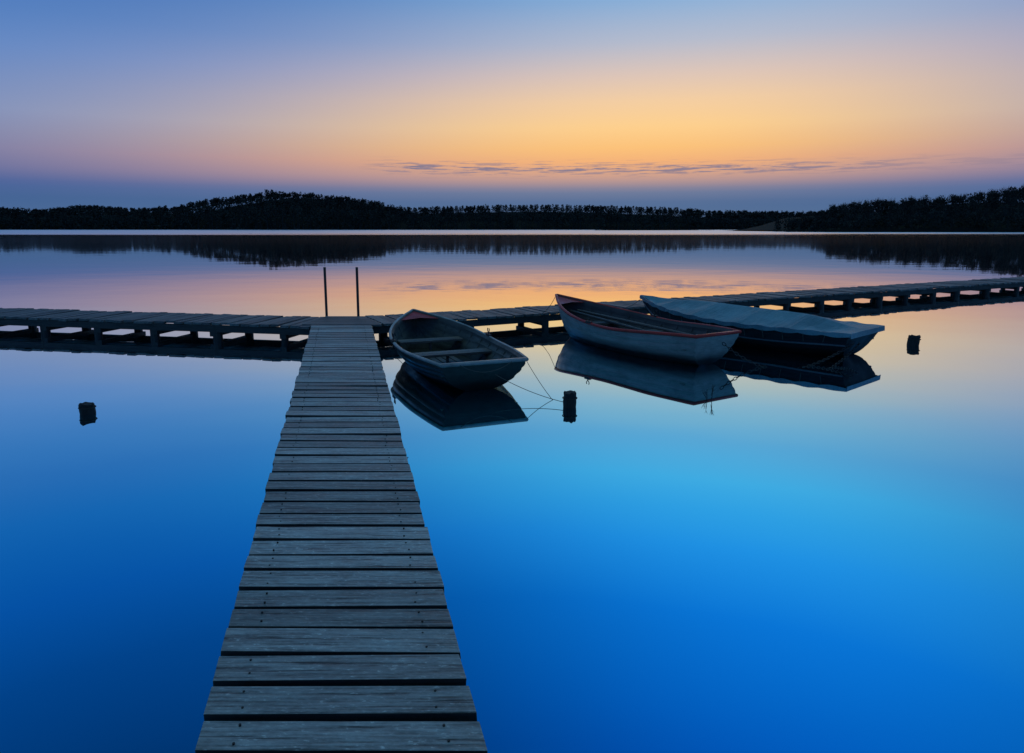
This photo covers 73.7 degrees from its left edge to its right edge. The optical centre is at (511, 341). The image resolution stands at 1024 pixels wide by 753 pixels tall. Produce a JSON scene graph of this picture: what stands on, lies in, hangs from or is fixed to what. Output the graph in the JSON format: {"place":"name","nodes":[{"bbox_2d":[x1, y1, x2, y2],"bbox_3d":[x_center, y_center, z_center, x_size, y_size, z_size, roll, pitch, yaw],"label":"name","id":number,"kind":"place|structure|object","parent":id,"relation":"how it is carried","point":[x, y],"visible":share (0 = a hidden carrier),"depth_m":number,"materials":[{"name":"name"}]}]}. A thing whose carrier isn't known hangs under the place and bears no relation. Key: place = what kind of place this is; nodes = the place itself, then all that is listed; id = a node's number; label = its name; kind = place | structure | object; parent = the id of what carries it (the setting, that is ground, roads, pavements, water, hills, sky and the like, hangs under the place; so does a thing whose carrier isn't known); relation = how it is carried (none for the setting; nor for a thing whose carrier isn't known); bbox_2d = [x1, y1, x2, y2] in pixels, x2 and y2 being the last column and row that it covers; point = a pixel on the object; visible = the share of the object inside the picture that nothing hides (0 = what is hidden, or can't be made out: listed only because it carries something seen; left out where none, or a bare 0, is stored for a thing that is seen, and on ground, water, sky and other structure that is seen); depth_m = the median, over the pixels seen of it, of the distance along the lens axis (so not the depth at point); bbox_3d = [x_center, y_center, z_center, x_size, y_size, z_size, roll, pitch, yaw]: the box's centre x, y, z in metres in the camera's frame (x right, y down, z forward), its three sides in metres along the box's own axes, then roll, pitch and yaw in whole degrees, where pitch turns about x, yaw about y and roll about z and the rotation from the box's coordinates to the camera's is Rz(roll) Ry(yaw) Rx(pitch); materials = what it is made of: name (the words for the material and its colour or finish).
{"place":"outdoors","nodes":[
{"label":"outdoors","id":0,"kind":"place"},
{"bbox_2d":[0,199,749,229],"bbox_3d":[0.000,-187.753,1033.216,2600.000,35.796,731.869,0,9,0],"label":"shore land","id":1,"kind":"structure","parent":0,"point":[387,228],"depth_m":702.08,"materials":[{"name":"plant"}]},
{"bbox_2d":[0,189,826,229],"bbox_3d":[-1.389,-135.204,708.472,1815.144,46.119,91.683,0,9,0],"label":"distant treeline","id":2,"kind":"object","parent":1,"relation":"on","point":[77,219],"visible":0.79,"depth_m":700.67,"materials":[{"name":"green plant"}]},
{"bbox_2d":[0,230,1023,752],"bbox_3d":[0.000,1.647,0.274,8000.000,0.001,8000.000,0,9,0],"label":"lake water","id":3,"kind":"structure","parent":0,"point":[784,552],"depth_m":4.42,"materials":[{"name":"blue liquid"}]},
{"bbox_2d":[78,402,95,414],"bbox_3d":[-3.819,1.098,6.315,0.262,1.104,0.146,0,9,0],"label":"mooring post","id":4,"kind":"object","parent":3,"relation":"in","point":[86,408],"visible":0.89,"depth_m":6.19,"materials":[{"name":"brown wood"}]},
{"bbox_2d":[195,325,487,752],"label":"wooden jetty","id":5,"kind":"object","parent":3,"relation":"in","point":[340,636],"visible":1,"depth_m":2.59,"materials":[{"name":"grey wood"}]},
{"bbox_2d":[389,309,528,390],"bbox_3d":[-0.837,0.091,8.343,1.250,0.659,3.071,-4,10,-22],"label":"rowing boat","id":6,"kind":"object","parent":3,"relation":"on","point":[437,348],"visible":0.98,"depth_m":8.25,"materials":[{"name":"grey paint"}]},
{"bbox_2d":[526,360,552,399],"bbox_3d":[0.283,0.398,6.881,0.006,0.344,0.526,-6,11,-31],"label":"mooring rope","id":7,"kind":"object","parent":6,"relation":"attached to","point":[538,380],"visible":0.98,"depth_m":6.90,"materials":[{"name":"grey fabric"}]},
{"bbox_2d":[0,276,1023,342],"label":"wooden jetty","id":8,"kind":"object","parent":3,"relation":"in","point":[157,324],"visible":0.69,"depth_m":11.12,"materials":[{"name":"grey wood"}]},
{"bbox_2d":[323,267,359,315],"bbox_3d":[-2.728,-0.317,11.017,0.555,1.755,0.042,0,9,0],"label":"swim ladder","id":9,"kind":"object","parent":8,"relation":"attached to","point":[325,292],"visible":0.31,"depth_m":10.92,"materials":[{"name":"metal"}]},
{"bbox_2d":[495,374,562,401],"bbox_3d":[0.163,0.456,6.714,0.849,0.165,0.006,7,12,37],"label":"mooring rope","id":10,"kind":"object","parent":3,"relation":"in","point":[530,391],"visible":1,"depth_m":6.70,"materials":[{"name":"grey fabric"}]},
{"bbox_2d":[562,390,576,407],"bbox_3d":[0.542,1.037,6.538,0.156,1.152,0.146,0,9,0],"label":"mooring post","id":11,"kind":"object","parent":3,"relation":"in","point":[569,398],"visible":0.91,"depth_m":6.41,"materials":[{"name":"black wood"}]},
{"bbox_2d":[555,294,741,364],"bbox_3d":[1.607,-0.174,9.683,1.276,0.742,3.393,-6,11,-32],"label":"rowing boat","id":12,"kind":"object","parent":3,"relation":"on","point":[621,330],"visible":0.94,"depth_m":9.12,"materials":[{"name":"white paint"}]},
{"bbox_2d":[722,342,766,366],"bbox_3d":[2.860,0.172,8.327,0.602,0.324,0.039,1,10,7],"label":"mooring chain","id":13,"kind":"object","parent":12,"relation":"attached to","point":[741,356],"visible":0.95,"depth_m":8.33,"materials":[{"name":"metal"}]},
{"bbox_2d":[702,385,714,399],"bbox_3d":[1.934,0.523,6.711,0.118,0.212,0.080,0,9,0],"label":"bare twig","id":14,"kind":"object","parent":3,"relation":"in","point":[712,387],"visible":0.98,"depth_m":6.70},
{"bbox_2d":[640,295,884,356],"bbox_3d":[3.402,-0.229,10.213,1.438,0.676,3.660,-8,13,-41],"label":"covered boat","id":15,"kind":"object","parent":3,"relation":"on","point":[780,330],"visible":0.84,"depth_m":9.34,"materials":[{"name":"fabric"}]},
{"bbox_2d":[798,342,853,367],"bbox_3d":[3.906,0.183,8.493,1.058,0.273,0.039,-5,11,-28],"label":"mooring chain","id":16,"kind":"object","parent":15,"relation":"attached to","point":[824,359],"visible":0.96,"depth_m":8.52,"materials":[{"name":"metal"}]},
{"bbox_2d":[828,342,859,368],"bbox_3d":[4.130,0.190,8.511,1.074,0.253,0.039,-9,13,-43],"label":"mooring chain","id":17,"kind":"object","parent":15,"relation":"attached to","point":[848,354],"visible":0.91,"depth_m":8.56,"materials":[{"name":"metal"}]},
{"bbox_2d":[599,227,1023,231],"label":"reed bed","id":18,"kind":"object","parent":3,"relation":"in","point":[913,230],"visible":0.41,"depth_m":285.67,"materials":[{"name":"black plant"}]},
{"bbox_2d":[907,335,920,345],"bbox_3d":[5.771,0.469,9.982,0.293,1.144,0.175,0,9,0],"label":"mooring post","id":19,"kind":"object","parent":3,"relation":"in","point":[913,340],"visible":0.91,"depth_m":9.84,"materials":[{"name":"brown wood"}]},
{"bbox_2d":[0,0,1023,216],"label":"sky","id":20,"kind":"structure","parent":0,"point":[804,106],"materials":[{"name":"blue"}]},
{"bbox_2d":[731,202,1023,231],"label":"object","id":21,"kind":"structure","parent":0,"point":[768,227],"depth_m":301.65,"materials":[{"name":"plant"}]},
{"bbox_2d":[773,185,1023,231],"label":"wooded point trees","id":22,"kind":"object","parent":21,"relation":"on","point":[891,211],"visible":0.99,"depth_m":297.06,"materials":[{"name":"plant"}]}
]}

